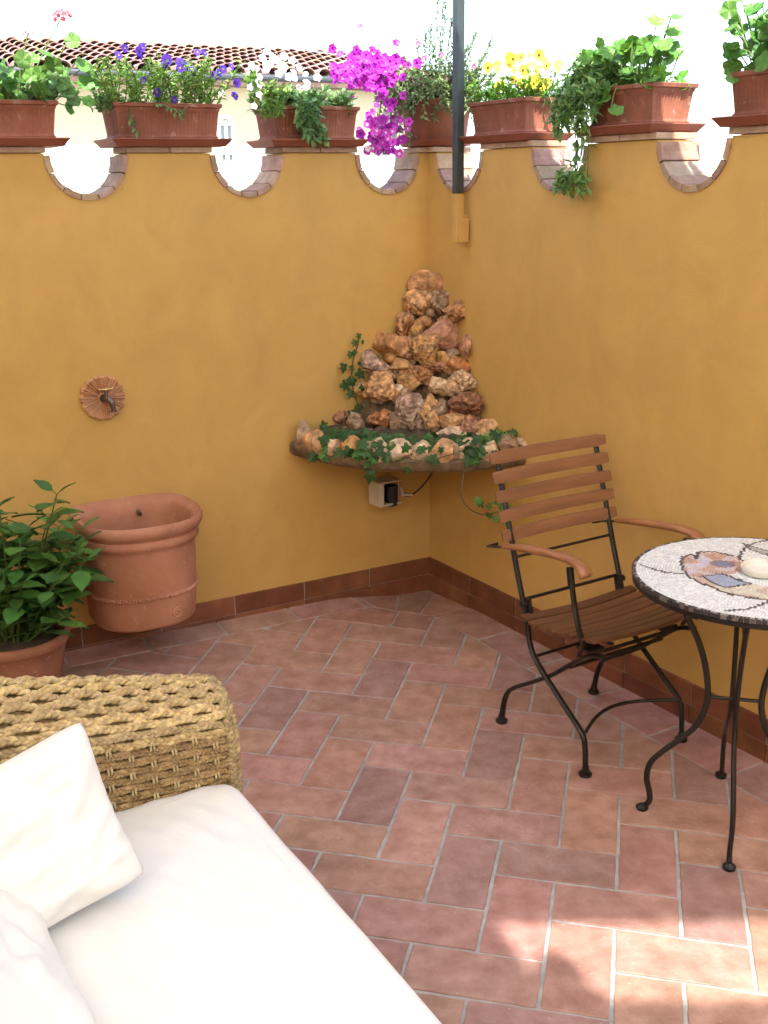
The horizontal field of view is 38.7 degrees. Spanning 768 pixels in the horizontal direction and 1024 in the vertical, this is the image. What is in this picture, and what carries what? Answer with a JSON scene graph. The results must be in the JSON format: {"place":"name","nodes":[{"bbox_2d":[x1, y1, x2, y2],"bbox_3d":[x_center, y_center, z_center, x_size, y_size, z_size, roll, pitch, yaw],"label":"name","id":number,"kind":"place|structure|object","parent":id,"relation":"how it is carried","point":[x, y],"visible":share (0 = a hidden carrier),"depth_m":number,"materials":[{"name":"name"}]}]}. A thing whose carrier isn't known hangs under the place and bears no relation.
{"place":"outdoors","nodes":[
{"label":"outdoors","id":0,"kind":"place"},
{"bbox_2d":[0,35,441,193],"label":"house","id":1,"kind":"structure","parent":0,"point":[80,161],"depth_m":18.33,"materials":[{"name":"beige paint"}]},
{"bbox_2d":[55,140,74,190],"bbox_3d":[-5.057,-5.479,17.305,0.236,0.788,0.080,-9,18,-25],"label":"window","id":2,"kind":"structure","parent":1,"relation":"in","point":[65,173],"depth_m":17.28,"materials":[{"name":"white paint"}]},
{"bbox_2d":[216,114,235,149],"bbox_3d":[-2.655,-6.358,18.296,0.329,0.564,0.080,-9,18,-25],"label":"window","id":3,"kind":"structure","parent":1,"relation":"in","point":[225,129],"depth_m":18.28,"materials":[{"name":"white paint"}]},
{"bbox_2d":[217,150,238,190],"bbox_3d":[-2.643,-5.651,18.508,0.323,0.903,0.080,-9,18,-25],"label":"window","id":4,"kind":"structure","parent":1,"relation":"in","point":[227,159],"depth_m":18.44,"materials":[{"name":"white paint"}]},
{"bbox_2d":[19,4,731,85],"bbox_3d":[1.127,-6.283,14.826,11.599,0.997,0.010,-4,17,-10],"label":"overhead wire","id":5,"kind":"object","parent":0,"point":[262,44],"visible":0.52,"depth_m":14.25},
{"bbox_2d":[0,0,767,138],"label":"sky","id":6,"kind":"structure","parent":0,"point":[284,23],"materials":[{"name":"white"}]},
{"bbox_2d":[62,590,767,1023],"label":"floor","id":7,"kind":"structure","parent":0,"point":[460,854],"depth_m":3.02,"materials":[{"name":"tile"}]},
{"bbox_2d":[0,480,113,678],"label":"potted shrub","id":8,"kind":"object","parent":7,"relation":"on","point":[36,622],"visible":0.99,"depth_m":3.48,"materials":[{"name":"green plant"}]},
{"bbox_2d":[0,673,441,1023],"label":"wicker sofa","id":9,"kind":"object","parent":7,"relation":"on","point":[224,907],"visible":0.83,"depth_m":1.95,"materials":[{"name":"white fabric"}]},
{"bbox_2d":[0,889,94,1023],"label":"cushion","id":10,"kind":"object","parent":9,"relation":"on","point":[37,986],"visible":0.97,"depth_m":1.57,"materials":[{"name":"white fabric"}]},
{"bbox_2d":[0,723,142,927],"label":"cushion","id":11,"kind":"object","parent":9,"relation":"on","point":[66,849],"visible":0.92,"depth_m":1.84,"materials":[{"name":"white fabric"}]},
{"bbox_2d":[486,434,705,777],"bbox_3d":[0.643,0.268,3.326,0.503,0.894,0.507,-11,19,-30],"label":"garden armchair","id":12,"kind":"object","parent":7,"relation":"on","point":[620,611],"visible":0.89,"depth_m":3.33,"materials":[{"name":"wood"}]},
{"bbox_2d":[631,537,767,871],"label":"mosaic table","id":13,"kind":"object","parent":7,"relation":"on","point":[707,579],"visible":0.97,"depth_m":2.79,"materials":[{"name":"tile"}]},
{"bbox_2d":[740,559,767,578],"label":"ashtray","id":14,"kind":"object","parent":13,"relation":"on","point":[756,568],"visible":1,"depth_m":2.78,"materials":[{"name":"white ceramic"}]},
{"bbox_2d":[240,135,732,186],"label":"terrace building","id":15,"kind":"structure","parent":0,"point":[378,170],"depth_m":13.33,"materials":[{"name":"white"}]},
{"bbox_2d":[465,2,742,47],"bbox_3d":[3.255,-5.626,12.424,6.024,0.894,0.010,2,17,9],"label":"overhead wire","id":16,"kind":"object","parent":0,"point":[581,27],"visible":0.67,"depth_m":12.61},
{"label":"ground","id":17,"kind":"structure","parent":0,"visible":0},
{"bbox_2d":[0,147,450,651],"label":"garden wall","id":18,"kind":"structure","parent":17,"relation":"on","point":[201,311],"depth_m":4.01,"materials":[{"name":"paint"}]},
{"bbox_2d":[0,9,98,147],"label":"flower planter","id":19,"kind":"object","parent":18,"relation":"on","point":[27,116],"visible":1,"depth_m":3.51,"materials":[{"name":"ceramic"}]},
{"bbox_2d":[80,375,125,419],"bbox_3d":[-0.973,-0.394,3.812,0.162,0.159,0.082,-10,19,-27],"label":"spigot","id":20,"kind":"object","parent":18,"relation":"attached to","point":[102,397],"visible":1,"depth_m":3.82,"materials":[{"name":"ceramic"}]},
{"bbox_2d":[69,493,202,632],"bbox_3d":[-0.851,0.187,3.843,0.436,0.394,0.421,-10,19,-27],"label":"wall basin","id":21,"kind":"object","parent":18,"relation":"attached to","point":[145,562],"depth_m":3.73,"materials":[{"name":"ceramic"}]},
{"bbox_2d":[81,43,247,147],"bbox_3d":[-0.742,-1.419,3.733,0.553,0.325,0.314,-10,19,-28],"label":"flower planter","id":22,"kind":"object","parent":18,"relation":"on","point":[160,119],"visible":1,"depth_m":3.71,"materials":[{"name":"ceramic"}]},
{"bbox_2d":[218,48,368,148],"bbox_3d":[-0.329,-1.502,3.969,0.514,0.354,0.274,-10,19,-28],"label":"flower planter","id":23,"kind":"object","parent":18,"relation":"on","point":[287,116],"visible":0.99,"depth_m":3.94,"materials":[{"name":"ceramic"}]},
{"bbox_2d":[339,333,364,415],"bbox_3d":[-0.098,-0.532,4.295,0.186,0.346,0.029,-10,19,-27],"label":"climbing ivy","id":24,"kind":"object","parent":18,"relation":"attached to","point":[352,380],"visible":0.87,"depth_m":4.27,"materials":[{"name":"green plant"}]},
{"bbox_2d":[369,472,432,507],"bbox_3d":[0.076,-0.106,4.471,0.281,0.137,0.084,-12,20,-33],"label":"pump socket box","id":25,"kind":"object","parent":18,"relation":"attached to","point":[384,491],"visible":0.9,"depth_m":4.41,"materials":[{"name":"white plastic"}]},
{"bbox_2d":[289,269,527,472],"bbox_3d":[0.093,-0.522,4.054,0.685,0.690,0.712,-12,20,-32],"label":"rock fountain","id":26,"kind":"object","parent":18,"relation":"on","point":[421,382],"visible":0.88,"depth_m":4.21,"materials":[{"name":"stone"}]},
{"bbox_2d":[307,420,517,524],"bbox_3d":[0.201,-0.147,4.114,0.973,0.385,0.422,-1,17,0],"label":"ivy","id":27,"kind":"object","parent":26,"relation":"on","point":[472,454],"visible":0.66,"depth_m":3.97,"materials":[{"name":"green plant"}]},
{"bbox_2d":[328,0,496,158],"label":"flower pot","id":28,"kind":"object","parent":18,"relation":"on","point":[418,100],"visible":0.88,"depth_m":4.14,"materials":[{"name":"ceramic"}]},
{"bbox_2d":[426,125,767,762],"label":"garden wall","id":29,"kind":"structure","parent":17,"relation":"on","point":[624,309],"depth_m":3.53,"materials":[{"name":"paint"}]},
{"bbox_2d":[452,0,468,242],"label":"awning pole","id":30,"kind":"object","parent":29,"relation":"attached to","point":[460,226],"visible":1,"depth_m":3.96,"materials":[{"name":"grey metal"}]},
{"bbox_2d":[459,49,574,143],"bbox_3d":[0.479,-1.457,3.826,0.235,0.307,0.477,-11,19,-31],"label":"flower planter","id":31,"kind":"object","parent":29,"relation":"on","point":[511,114],"visible":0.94,"depth_m":3.77,"materials":[{"name":"ceramic"}]},
{"bbox_2d":[541,13,705,202],"bbox_3d":[0.731,-1.250,3.416,0.284,0.541,0.468,-11,19,-30],"label":"flower planter","id":32,"kind":"object","parent":29,"relation":"on","point":[611,90],"visible":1,"depth_m":3.32,"materials":[{"name":"ceramic"}]},
{"bbox_2d":[711,0,767,126],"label":"flower planter","id":33,"kind":"object","parent":29,"relation":"on","point":[749,83],"visible":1,"depth_m":2.93,"materials":[{"name":"ceramic"}]}
]}

